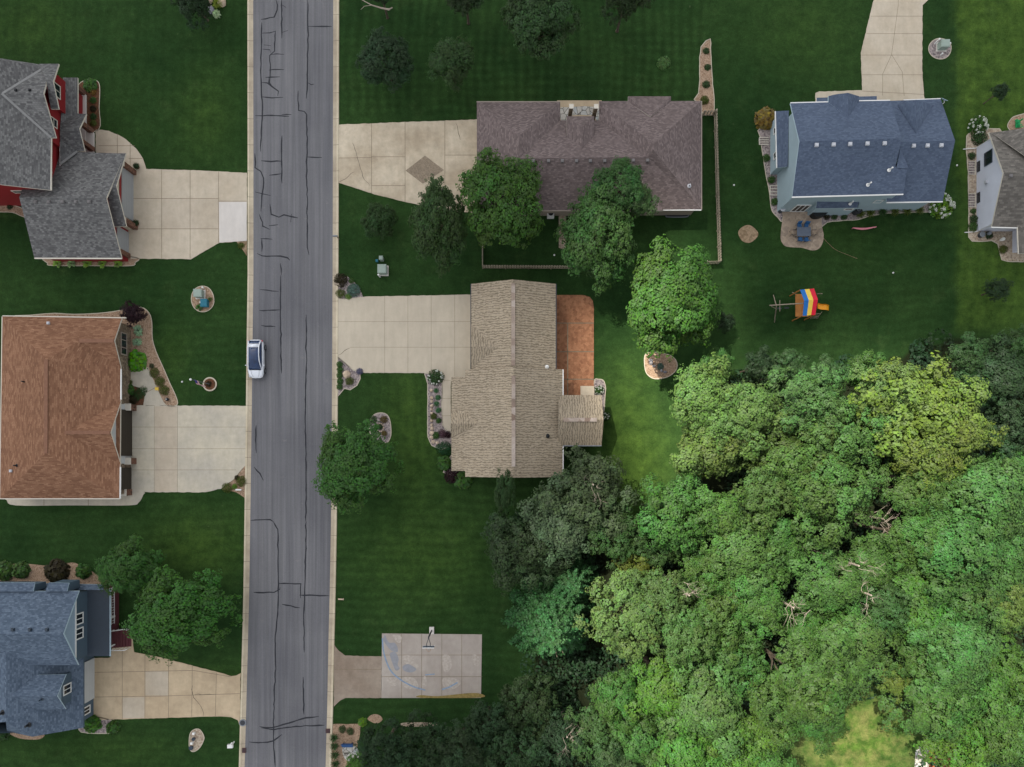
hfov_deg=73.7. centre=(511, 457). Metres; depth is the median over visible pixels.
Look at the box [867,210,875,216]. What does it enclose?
perennial
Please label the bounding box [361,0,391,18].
broadleaf tree
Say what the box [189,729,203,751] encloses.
garden bed
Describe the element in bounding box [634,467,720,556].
broadleaf tree
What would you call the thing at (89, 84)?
shrub
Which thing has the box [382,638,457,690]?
court line
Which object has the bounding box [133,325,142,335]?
hosta
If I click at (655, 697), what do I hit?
broadleaf tree
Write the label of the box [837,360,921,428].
broadleaf tree
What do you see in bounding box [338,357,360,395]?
garden bed
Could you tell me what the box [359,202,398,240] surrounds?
broadleaf tree
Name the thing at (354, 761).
broadleaf tree
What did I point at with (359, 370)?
lavender
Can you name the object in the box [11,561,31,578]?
shrub
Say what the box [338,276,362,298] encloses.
garden bed
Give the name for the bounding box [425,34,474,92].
broadleaf tree
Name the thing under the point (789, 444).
broadleaf tree
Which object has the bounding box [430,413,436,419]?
shrub
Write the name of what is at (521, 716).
broadleaf tree
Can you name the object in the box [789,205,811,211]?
window
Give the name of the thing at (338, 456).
broadleaf tree
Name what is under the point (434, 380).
hydrangea
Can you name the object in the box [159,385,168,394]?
shrub
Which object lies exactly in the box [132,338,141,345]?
hosta
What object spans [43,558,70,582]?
shrub
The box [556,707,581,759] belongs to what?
dead tree
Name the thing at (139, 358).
shrub
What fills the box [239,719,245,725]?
manhole cover
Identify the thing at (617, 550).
broadleaf tree
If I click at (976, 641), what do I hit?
broadleaf tree
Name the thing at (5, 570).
shrub
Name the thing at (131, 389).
shrub
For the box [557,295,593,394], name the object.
patio
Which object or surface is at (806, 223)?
patio chair
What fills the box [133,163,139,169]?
flower pot
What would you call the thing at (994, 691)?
broadleaf tree
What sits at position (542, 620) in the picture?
spruce tree
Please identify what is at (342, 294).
shrub
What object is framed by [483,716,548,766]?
broadleaf tree
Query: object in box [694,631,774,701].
broadleaf tree
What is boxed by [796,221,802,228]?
patio chair
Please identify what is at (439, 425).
garden bed
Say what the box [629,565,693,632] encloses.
broadleaf tree
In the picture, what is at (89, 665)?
garage door
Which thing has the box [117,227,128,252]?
garage door
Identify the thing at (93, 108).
bedding plant
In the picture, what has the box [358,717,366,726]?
shrub
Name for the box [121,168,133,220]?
garage door
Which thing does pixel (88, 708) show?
window
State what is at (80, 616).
window
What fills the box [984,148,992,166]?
window
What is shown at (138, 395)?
shrub
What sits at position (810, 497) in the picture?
broadleaf tree
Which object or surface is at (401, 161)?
driveway
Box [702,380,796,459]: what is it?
broadleaf tree
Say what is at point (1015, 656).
broadleaf tree
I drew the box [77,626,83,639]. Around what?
window
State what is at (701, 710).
broadleaf tree
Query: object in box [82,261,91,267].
hosta
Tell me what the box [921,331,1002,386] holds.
broadleaf tree
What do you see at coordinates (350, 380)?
shrub
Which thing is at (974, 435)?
broadleaf tree
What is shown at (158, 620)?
broadleaf tree
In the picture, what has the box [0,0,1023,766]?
lawn
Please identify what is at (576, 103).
patio
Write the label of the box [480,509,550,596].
broadleaf tree
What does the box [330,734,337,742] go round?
ornamental grass
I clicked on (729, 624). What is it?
broadleaf tree
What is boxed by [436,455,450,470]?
shrub
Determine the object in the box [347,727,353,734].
shrub
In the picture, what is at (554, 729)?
broadleaf tree
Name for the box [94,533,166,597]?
broadleaf tree
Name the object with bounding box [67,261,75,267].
hosta
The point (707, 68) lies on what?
shrub
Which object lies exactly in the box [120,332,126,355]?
window
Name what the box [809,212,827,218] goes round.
grill cover
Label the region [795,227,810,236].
patio table
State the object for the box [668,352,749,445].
broadleaf tree
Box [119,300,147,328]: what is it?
purple shrub
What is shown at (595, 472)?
broadleaf tree
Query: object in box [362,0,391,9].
bare branch
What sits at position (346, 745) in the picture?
garden bench
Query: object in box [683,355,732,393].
broadleaf tree
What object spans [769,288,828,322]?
swing set
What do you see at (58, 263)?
hosta
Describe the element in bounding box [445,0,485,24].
broadleaf tree
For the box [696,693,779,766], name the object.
broadleaf tree
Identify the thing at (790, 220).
patio
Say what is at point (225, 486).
shrub
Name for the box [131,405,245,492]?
driveway
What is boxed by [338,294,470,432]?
driveway
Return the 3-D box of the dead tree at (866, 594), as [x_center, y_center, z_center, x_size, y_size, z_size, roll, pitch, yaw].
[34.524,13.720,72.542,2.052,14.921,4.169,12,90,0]
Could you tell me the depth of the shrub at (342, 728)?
79.78 m
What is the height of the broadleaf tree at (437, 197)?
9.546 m
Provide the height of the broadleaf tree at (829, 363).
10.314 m
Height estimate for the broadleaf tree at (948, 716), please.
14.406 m
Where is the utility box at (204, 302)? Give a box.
[200,299,208,306]
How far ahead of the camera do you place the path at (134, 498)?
79.94 m
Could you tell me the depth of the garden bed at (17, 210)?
79.95 m
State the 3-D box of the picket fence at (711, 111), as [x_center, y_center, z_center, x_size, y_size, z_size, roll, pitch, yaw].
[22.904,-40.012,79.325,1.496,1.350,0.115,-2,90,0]
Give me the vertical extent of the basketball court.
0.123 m
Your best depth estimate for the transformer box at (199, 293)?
79.11 m
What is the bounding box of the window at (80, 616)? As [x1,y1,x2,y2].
[77,612,83,624]
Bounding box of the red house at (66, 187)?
[0,58,137,261]
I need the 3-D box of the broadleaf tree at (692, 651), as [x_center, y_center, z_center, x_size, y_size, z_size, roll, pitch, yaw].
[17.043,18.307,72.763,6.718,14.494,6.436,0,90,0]
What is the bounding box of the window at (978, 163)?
[977,161,979,171]
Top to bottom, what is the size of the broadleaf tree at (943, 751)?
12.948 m
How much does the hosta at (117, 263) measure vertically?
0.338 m
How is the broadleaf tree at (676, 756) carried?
on the lawn at (412, 556)
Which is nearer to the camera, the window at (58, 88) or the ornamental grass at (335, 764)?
the window at (58, 88)
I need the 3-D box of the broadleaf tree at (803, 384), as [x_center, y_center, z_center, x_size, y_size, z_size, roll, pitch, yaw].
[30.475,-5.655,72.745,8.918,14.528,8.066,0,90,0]
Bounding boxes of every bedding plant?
[89,113,96,119]
[89,119,95,126]
[90,97,96,102]
[90,105,96,111]
[238,242,244,248]
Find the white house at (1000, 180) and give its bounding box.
[963,128,1023,253]
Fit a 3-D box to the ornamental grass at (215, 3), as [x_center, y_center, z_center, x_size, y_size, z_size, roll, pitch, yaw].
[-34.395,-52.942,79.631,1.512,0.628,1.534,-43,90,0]
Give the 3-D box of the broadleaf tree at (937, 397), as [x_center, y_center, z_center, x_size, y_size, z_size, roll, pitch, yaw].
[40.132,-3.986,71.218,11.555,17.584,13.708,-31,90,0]
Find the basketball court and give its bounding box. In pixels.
[381,633,484,697]
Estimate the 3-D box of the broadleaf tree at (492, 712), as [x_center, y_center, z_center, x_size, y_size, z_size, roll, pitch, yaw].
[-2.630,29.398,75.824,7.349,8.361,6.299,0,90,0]
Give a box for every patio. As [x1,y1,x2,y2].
[342,746,358,760]
[557,100,601,119]
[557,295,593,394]
[780,212,823,250]
[915,746,930,766]
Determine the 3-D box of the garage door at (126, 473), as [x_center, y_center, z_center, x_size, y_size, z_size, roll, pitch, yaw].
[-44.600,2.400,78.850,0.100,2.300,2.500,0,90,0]
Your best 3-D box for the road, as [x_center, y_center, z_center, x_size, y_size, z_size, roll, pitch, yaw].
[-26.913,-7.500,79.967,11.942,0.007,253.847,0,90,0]
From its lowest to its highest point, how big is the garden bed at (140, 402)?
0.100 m
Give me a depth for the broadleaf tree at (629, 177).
71.16 m
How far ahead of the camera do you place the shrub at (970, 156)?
79.78 m
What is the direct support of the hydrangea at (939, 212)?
on the garden bed at (851, 217)
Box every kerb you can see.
[239,0,252,766]
[326,0,338,766]
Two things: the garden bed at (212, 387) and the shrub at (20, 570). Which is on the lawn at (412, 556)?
the garden bed at (212, 387)
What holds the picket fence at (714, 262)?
on the lawn at (412, 556)
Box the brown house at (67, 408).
[0,315,136,498]
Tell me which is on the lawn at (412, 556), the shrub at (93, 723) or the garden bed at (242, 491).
the garden bed at (242, 491)
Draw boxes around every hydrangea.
[427,369,444,384]
[594,385,603,394]
[603,411,610,420]
[928,193,955,218]
[967,115,988,135]
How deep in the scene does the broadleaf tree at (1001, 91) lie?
76.96 m
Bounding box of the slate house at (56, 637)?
[0,580,131,736]
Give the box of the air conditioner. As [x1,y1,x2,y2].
[547,213,553,218]
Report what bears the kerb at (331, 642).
on the lawn at (412, 556)
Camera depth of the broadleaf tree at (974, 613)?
67.83 m
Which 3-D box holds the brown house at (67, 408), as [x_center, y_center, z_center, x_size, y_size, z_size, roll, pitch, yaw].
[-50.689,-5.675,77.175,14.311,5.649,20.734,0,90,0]
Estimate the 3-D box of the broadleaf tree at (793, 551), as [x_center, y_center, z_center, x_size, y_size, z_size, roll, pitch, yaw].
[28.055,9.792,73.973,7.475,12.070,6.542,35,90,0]
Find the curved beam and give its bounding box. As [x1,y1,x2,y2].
[852,226,876,229]
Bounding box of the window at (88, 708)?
[85,704,90,714]
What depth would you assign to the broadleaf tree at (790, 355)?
70.99 m
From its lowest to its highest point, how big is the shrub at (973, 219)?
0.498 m
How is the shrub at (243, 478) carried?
on the garden bed at (242, 491)
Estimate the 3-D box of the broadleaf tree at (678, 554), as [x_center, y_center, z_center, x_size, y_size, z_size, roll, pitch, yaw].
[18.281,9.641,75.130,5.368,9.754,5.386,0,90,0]
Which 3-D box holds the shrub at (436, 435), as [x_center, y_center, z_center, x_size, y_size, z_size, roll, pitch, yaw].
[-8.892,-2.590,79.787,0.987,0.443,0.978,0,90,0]
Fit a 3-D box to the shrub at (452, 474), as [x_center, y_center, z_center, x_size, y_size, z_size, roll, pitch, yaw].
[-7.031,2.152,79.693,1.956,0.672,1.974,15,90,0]
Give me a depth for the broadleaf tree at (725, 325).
77.38 m
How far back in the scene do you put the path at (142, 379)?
79.94 m
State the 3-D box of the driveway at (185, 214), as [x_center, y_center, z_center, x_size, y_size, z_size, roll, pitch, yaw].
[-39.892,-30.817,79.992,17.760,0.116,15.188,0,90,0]
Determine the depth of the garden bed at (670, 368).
79.95 m
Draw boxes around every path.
[6,492,144,505]
[131,368,164,404]
[559,216,565,248]
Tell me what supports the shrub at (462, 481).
on the lawn at (412, 556)
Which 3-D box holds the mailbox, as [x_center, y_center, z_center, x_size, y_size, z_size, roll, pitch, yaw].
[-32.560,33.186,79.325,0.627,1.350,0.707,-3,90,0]
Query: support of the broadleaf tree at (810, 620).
on the lawn at (412, 556)
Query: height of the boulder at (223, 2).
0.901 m
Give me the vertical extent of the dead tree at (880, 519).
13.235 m
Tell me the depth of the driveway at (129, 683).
79.94 m
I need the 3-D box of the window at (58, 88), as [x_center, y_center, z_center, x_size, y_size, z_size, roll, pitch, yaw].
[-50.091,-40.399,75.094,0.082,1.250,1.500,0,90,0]
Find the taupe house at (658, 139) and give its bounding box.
[477,96,701,217]
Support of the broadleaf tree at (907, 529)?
on the lawn at (412, 556)
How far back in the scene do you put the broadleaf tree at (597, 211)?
71.75 m
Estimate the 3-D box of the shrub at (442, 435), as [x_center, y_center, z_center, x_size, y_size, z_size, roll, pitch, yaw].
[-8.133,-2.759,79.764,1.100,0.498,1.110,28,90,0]
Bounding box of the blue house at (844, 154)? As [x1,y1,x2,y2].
[759,93,954,215]
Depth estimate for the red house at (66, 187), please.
75.50 m
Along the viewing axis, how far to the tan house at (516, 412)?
76.02 m
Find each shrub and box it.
[0,559,12,580]
[0,733,9,741]
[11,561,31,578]
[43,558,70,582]
[75,563,91,579]
[83,77,97,92]
[84,714,102,732]
[106,719,120,734]
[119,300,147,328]
[128,349,146,371]
[128,384,134,394]
[129,394,138,403]
[131,387,146,400]
[149,367,159,377]
[154,376,164,386]
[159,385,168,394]
[222,483,231,492]
[236,476,246,486]
[333,273,347,287]
[335,289,345,297]
[338,725,345,732]
[345,377,353,385]
[346,283,360,296]
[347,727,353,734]
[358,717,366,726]
[380,416,387,423]
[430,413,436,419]
[433,432,439,439]
[435,441,450,455]
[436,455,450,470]
[438,429,445,437]
[444,468,458,483]
[454,471,473,488]
[656,56,670,70]
[700,96,708,104]
[702,47,709,53]
[702,80,709,88]
[704,64,710,70]
[754,106,774,130]
[762,153,769,161]
[767,176,774,183]
[771,198,777,204]
[967,222,977,231]
[968,152,975,159]
[969,214,977,223]
[971,132,987,145]
[998,245,1007,253]
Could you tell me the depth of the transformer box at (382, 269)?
78.96 m
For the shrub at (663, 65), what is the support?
on the lawn at (412, 556)
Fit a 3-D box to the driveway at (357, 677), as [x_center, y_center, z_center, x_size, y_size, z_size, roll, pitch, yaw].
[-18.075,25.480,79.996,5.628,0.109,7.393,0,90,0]
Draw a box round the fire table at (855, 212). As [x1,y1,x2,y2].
[852,209,861,215]
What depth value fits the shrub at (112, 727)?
79.40 m
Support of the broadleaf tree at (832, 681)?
on the lawn at (412, 556)
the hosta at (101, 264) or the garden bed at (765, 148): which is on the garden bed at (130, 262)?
the hosta at (101, 264)
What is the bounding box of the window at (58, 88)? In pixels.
[54,81,60,99]
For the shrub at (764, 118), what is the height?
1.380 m
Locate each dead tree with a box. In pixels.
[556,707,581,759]
[660,571,701,597]
[780,601,809,631]
[796,545,883,574]
[837,503,899,532]
[860,580,876,620]
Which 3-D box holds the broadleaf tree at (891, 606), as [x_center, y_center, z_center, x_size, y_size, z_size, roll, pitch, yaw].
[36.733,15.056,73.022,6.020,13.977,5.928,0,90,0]
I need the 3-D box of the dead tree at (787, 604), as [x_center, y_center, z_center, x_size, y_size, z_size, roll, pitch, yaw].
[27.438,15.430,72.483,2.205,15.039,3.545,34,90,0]
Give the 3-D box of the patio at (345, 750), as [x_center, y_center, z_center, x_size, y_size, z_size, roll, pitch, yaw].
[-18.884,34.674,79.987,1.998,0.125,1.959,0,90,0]
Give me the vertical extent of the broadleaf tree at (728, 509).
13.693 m
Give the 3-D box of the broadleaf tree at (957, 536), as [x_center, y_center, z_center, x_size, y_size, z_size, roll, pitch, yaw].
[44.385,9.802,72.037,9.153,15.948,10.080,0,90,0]
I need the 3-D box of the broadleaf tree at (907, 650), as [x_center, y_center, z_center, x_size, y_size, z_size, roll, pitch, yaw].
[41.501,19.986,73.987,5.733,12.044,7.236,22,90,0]
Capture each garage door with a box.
[85,658,93,702]
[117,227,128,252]
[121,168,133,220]
[121,409,131,455]
[121,467,131,489]
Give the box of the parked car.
[245,339,265,378]
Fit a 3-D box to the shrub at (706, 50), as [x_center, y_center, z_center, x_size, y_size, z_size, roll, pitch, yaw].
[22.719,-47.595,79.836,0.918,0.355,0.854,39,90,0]
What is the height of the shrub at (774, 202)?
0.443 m
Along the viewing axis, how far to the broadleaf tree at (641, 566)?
72.02 m
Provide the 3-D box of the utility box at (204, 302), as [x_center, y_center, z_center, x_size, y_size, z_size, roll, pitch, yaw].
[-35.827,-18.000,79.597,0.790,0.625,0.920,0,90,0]
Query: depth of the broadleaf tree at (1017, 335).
69.88 m
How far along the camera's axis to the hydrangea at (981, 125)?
79.30 m
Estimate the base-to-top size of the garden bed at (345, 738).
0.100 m
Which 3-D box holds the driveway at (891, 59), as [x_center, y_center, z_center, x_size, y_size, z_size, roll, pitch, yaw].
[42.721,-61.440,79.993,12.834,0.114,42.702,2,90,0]
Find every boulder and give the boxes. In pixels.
[218,0,225,6]
[343,370,350,378]
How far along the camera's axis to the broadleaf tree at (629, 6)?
73.67 m
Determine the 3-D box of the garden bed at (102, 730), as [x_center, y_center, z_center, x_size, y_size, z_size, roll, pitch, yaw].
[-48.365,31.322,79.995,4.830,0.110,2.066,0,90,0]
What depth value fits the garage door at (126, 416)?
78.74 m
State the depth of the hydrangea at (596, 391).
79.57 m
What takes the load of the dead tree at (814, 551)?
on the lawn at (412, 556)
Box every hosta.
[52,261,61,267]
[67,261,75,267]
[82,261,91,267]
[97,261,106,267]
[113,261,122,267]
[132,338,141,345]
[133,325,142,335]
[212,9,220,17]
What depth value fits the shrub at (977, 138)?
79.53 m
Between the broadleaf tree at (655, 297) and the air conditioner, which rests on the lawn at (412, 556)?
the broadleaf tree at (655, 297)
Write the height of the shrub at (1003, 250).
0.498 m
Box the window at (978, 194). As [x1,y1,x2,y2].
[977,192,979,203]
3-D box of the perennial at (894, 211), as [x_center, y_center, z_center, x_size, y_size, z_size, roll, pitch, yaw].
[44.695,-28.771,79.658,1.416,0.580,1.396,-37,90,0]
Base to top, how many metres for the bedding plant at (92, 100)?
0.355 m
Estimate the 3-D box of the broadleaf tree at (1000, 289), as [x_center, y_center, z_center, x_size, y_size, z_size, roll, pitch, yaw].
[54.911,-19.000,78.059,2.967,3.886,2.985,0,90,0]
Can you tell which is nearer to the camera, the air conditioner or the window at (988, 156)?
the window at (988, 156)
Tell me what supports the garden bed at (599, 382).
on the lawn at (412, 556)
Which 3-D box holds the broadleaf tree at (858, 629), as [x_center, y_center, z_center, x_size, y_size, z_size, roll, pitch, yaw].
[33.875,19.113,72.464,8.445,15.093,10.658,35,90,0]
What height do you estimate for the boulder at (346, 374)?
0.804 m
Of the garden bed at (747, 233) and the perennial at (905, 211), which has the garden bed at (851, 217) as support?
the perennial at (905, 211)
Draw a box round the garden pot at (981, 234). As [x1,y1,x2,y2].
[977,231,984,237]
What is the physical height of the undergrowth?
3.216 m
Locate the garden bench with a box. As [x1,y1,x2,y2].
[341,742,352,746]
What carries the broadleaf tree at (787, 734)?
on the lawn at (412, 556)
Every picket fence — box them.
[482,265,571,268]
[702,110,716,115]
[706,260,721,263]
[714,109,721,260]
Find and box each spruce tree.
[501,575,595,659]
[543,550,599,602]
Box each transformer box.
[193,289,205,298]
[377,264,388,275]
[936,39,949,51]
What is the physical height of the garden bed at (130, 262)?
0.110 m
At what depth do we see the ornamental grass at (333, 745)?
79.23 m
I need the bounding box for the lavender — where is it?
[356,368,362,374]
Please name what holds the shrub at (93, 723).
on the garden bed at (102, 730)
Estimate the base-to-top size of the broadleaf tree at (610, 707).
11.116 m
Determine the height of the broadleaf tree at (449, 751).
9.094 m
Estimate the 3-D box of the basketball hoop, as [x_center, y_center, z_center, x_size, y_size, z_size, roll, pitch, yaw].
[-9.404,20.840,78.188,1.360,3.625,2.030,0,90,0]
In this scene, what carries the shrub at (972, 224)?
on the garden bed at (1008, 256)
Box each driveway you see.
[94,639,240,721]
[96,130,246,258]
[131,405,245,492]
[334,644,381,705]
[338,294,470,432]
[339,119,476,211]
[815,0,927,101]
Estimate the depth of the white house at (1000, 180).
76.69 m
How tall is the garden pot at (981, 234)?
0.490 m
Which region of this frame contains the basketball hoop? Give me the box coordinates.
[422,627,433,649]
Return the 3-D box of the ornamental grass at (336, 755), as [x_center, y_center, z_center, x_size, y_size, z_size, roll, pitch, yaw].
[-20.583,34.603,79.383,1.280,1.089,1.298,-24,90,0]
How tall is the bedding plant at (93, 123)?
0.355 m
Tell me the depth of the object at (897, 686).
71.91 m
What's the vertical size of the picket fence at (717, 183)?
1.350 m
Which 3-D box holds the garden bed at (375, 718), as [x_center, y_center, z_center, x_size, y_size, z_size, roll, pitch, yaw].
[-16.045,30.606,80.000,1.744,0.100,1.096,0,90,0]
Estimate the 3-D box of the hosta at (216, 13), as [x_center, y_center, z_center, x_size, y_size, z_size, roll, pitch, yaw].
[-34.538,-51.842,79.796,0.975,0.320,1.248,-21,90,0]
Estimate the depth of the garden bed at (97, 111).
79.95 m
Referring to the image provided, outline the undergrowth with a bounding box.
[463,328,1023,766]
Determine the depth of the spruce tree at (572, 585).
74.82 m
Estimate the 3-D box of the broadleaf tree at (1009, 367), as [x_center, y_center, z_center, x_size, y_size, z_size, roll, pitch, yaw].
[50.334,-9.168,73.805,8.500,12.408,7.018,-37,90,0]
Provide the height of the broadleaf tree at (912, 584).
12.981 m
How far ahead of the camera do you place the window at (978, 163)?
79.51 m
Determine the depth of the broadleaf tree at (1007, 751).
66.59 m
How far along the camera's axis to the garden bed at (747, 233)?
79.95 m
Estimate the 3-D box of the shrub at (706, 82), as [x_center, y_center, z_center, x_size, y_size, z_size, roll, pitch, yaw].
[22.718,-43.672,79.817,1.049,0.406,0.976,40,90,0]
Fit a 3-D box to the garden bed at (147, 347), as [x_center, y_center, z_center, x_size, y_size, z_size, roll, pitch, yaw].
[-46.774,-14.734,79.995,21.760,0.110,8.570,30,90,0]
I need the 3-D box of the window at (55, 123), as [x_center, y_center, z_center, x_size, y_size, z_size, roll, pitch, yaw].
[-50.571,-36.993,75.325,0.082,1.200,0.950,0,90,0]
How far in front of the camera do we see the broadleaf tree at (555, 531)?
70.50 m
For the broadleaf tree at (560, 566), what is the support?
on the lawn at (412, 556)
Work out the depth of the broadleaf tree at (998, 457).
70.34 m
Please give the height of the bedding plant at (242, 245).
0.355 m
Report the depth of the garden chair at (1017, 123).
79.70 m
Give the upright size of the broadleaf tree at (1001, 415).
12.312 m
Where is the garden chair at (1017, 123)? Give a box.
[1015,118,1023,127]
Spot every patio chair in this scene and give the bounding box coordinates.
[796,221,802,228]
[804,221,810,226]
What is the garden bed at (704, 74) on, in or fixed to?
on the lawn at (412, 556)
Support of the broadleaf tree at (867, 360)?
on the lawn at (412, 556)
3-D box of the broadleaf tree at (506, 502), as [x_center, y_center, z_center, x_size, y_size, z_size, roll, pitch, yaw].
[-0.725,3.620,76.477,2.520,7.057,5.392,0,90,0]
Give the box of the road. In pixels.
[245,0,332,766]
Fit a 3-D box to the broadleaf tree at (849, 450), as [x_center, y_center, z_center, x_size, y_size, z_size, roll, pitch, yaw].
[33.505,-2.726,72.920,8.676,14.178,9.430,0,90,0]
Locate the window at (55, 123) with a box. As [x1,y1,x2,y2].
[51,116,57,128]
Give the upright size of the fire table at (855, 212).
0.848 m
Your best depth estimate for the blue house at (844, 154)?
74.00 m
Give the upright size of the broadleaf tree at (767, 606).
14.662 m
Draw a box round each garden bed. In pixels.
[0,206,23,216]
[0,562,106,583]
[10,733,44,739]
[15,307,177,405]
[42,256,139,265]
[78,717,118,733]
[79,79,100,131]
[133,386,143,404]
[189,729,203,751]
[191,286,213,311]
[203,377,216,390]
[223,466,244,497]
[237,241,246,255]
[331,724,360,766]
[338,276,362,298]
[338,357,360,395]
[368,714,382,722]
[369,412,390,442]
[401,722,436,726]
[424,373,456,473]
[594,378,605,411]
[644,352,677,378]
[694,38,714,115]
[738,225,757,242]
[758,128,782,221]
[821,203,932,226]
[928,38,951,58]
[966,128,1023,261]
[1007,113,1023,129]
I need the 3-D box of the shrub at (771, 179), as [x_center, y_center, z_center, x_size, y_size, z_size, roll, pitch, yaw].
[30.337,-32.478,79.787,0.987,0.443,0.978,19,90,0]
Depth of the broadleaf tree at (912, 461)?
65.89 m
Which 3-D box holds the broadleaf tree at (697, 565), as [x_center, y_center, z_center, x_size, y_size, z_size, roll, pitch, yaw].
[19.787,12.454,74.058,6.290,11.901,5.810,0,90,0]
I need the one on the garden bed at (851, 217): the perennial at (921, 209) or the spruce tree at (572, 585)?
the perennial at (921, 209)
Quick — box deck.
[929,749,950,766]
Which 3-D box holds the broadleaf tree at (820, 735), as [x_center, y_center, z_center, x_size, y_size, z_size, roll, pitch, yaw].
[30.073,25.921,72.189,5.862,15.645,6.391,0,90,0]
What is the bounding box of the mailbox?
[227,741,234,747]
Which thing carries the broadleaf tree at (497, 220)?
on the lawn at (412, 556)
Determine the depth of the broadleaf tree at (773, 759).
67.96 m
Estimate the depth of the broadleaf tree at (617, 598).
68.36 m
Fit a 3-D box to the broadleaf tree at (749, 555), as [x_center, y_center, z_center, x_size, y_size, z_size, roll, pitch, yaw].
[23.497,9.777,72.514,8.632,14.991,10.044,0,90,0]
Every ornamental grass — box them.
[211,0,221,8]
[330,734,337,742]
[330,742,338,751]
[330,752,339,760]
[330,759,338,766]
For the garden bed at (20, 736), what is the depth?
79.95 m
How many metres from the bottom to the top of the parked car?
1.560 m
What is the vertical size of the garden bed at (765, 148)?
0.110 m
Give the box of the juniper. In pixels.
[336,366,343,372]
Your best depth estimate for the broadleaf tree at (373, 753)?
72.50 m
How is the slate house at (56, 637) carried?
on the lawn at (412, 556)
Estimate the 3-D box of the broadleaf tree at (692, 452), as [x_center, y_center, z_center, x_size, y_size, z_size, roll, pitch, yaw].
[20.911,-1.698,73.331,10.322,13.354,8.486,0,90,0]
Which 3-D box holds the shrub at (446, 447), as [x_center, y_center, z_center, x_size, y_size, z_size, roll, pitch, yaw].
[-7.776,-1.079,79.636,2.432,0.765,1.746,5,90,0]
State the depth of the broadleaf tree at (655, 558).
70.95 m
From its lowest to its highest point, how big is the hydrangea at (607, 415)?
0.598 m
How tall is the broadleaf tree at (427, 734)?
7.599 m
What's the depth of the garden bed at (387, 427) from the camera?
79.95 m
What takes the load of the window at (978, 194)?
in the white house at (1000, 180)
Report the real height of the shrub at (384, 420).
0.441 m
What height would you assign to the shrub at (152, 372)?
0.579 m
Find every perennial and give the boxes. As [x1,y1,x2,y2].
[857,211,864,217]
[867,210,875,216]
[878,209,887,216]
[890,209,899,216]
[903,209,911,214]
[915,205,924,213]
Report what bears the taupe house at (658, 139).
on the lawn at (412, 556)
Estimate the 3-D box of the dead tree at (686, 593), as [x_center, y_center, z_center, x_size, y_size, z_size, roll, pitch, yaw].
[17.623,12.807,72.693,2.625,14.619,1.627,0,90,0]
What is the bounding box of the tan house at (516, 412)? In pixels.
[451,279,603,477]
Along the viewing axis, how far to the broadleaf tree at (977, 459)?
68.27 m
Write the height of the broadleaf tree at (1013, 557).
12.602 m
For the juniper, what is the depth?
79.82 m
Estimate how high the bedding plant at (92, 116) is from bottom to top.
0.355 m
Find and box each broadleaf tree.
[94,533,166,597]
[119,564,242,666]
[170,0,211,31]
[311,418,404,514]
[345,751,372,766]
[354,26,414,93]
[354,716,411,766]
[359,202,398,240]
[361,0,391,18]
[394,708,459,766]
[407,173,467,277]
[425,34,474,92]
[427,717,485,766]
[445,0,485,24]
[455,146,544,249]
[455,700,519,757]
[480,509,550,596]
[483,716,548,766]
[494,468,515,514]
[496,671,561,740]
[498,0,584,60]
[515,473,592,566]
[525,539,573,588]
[526,708,586,766]
[531,443,643,542]
[553,182,637,295]
[562,703,622,765]
[572,568,670,666]
[585,502,648,571]
[587,665,644,736]
[591,155,649,210]
[591,736,638,766]
[599,0,655,32]
[609,700,673,766]
[611,549,662,586]
[623,183,661,218]
[623,515,681,568]
[623,645,692,738]
[625,234,721,361]
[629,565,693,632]
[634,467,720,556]
[648,607,718,675]
[653,719,723,766]
[659,647,748,763]
[660,527,707,571]
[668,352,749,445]
[669,410,761,481]
[676,554,730,601]
[680,579,758,665]
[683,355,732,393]
[687,484,749,554]
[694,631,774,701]
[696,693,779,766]
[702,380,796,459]
[706,507,791,602]
[707,347,736,374]
[715,312,736,333]
[725,570,793,643]
[727,463,798,527]
[739,668,807,752]
[740,344,778,383]
[740,412,838,497]
[744,624,867,731]
[744,737,798,766]
[756,516,816,581]
[757,348,812,389]
[766,361,857,440]
[766,672,849,759]
[776,594,849,658]
[784,450,888,561]
[788,536,874,618]
[794,384,892,475]
[807,353,851,395]
[811,610,902,705]
[819,529,912,595]
[832,349,891,397]
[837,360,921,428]
[847,350,974,480]
[848,579,917,638]
[852,462,958,516]
[855,511,949,570]
[860,417,969,498]
[872,650,989,740]
[875,558,983,647]
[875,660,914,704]
[880,635,948,680]
[882,508,1006,607]
[883,449,989,512]
[884,607,1001,700]
[891,375,1009,474]
[906,704,1004,766]
[919,561,1023,639]
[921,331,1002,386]
[928,456,1023,544]
[930,669,1023,746]
[934,692,1023,766]
[952,631,1023,707]
[957,332,1023,407]
[957,521,1023,587]
[970,323,1023,358]
[974,582,1023,633]
[978,395,1023,458]
[981,278,1014,301]
[983,82,1010,103]
[987,442,1023,496]
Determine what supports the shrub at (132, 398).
on the garden bed at (140, 402)
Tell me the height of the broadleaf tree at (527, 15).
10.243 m
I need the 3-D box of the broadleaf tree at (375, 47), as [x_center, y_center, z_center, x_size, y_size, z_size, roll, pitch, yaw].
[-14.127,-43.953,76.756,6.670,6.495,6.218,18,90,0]
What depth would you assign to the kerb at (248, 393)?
79.96 m
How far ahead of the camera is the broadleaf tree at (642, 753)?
69.91 m
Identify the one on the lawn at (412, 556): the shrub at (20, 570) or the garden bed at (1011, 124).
the garden bed at (1011, 124)
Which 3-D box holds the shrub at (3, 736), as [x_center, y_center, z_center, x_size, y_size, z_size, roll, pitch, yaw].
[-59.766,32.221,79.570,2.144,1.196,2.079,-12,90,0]
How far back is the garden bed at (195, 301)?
79.95 m
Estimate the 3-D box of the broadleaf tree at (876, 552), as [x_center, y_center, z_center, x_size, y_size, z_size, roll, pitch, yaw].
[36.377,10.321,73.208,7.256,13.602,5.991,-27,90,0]

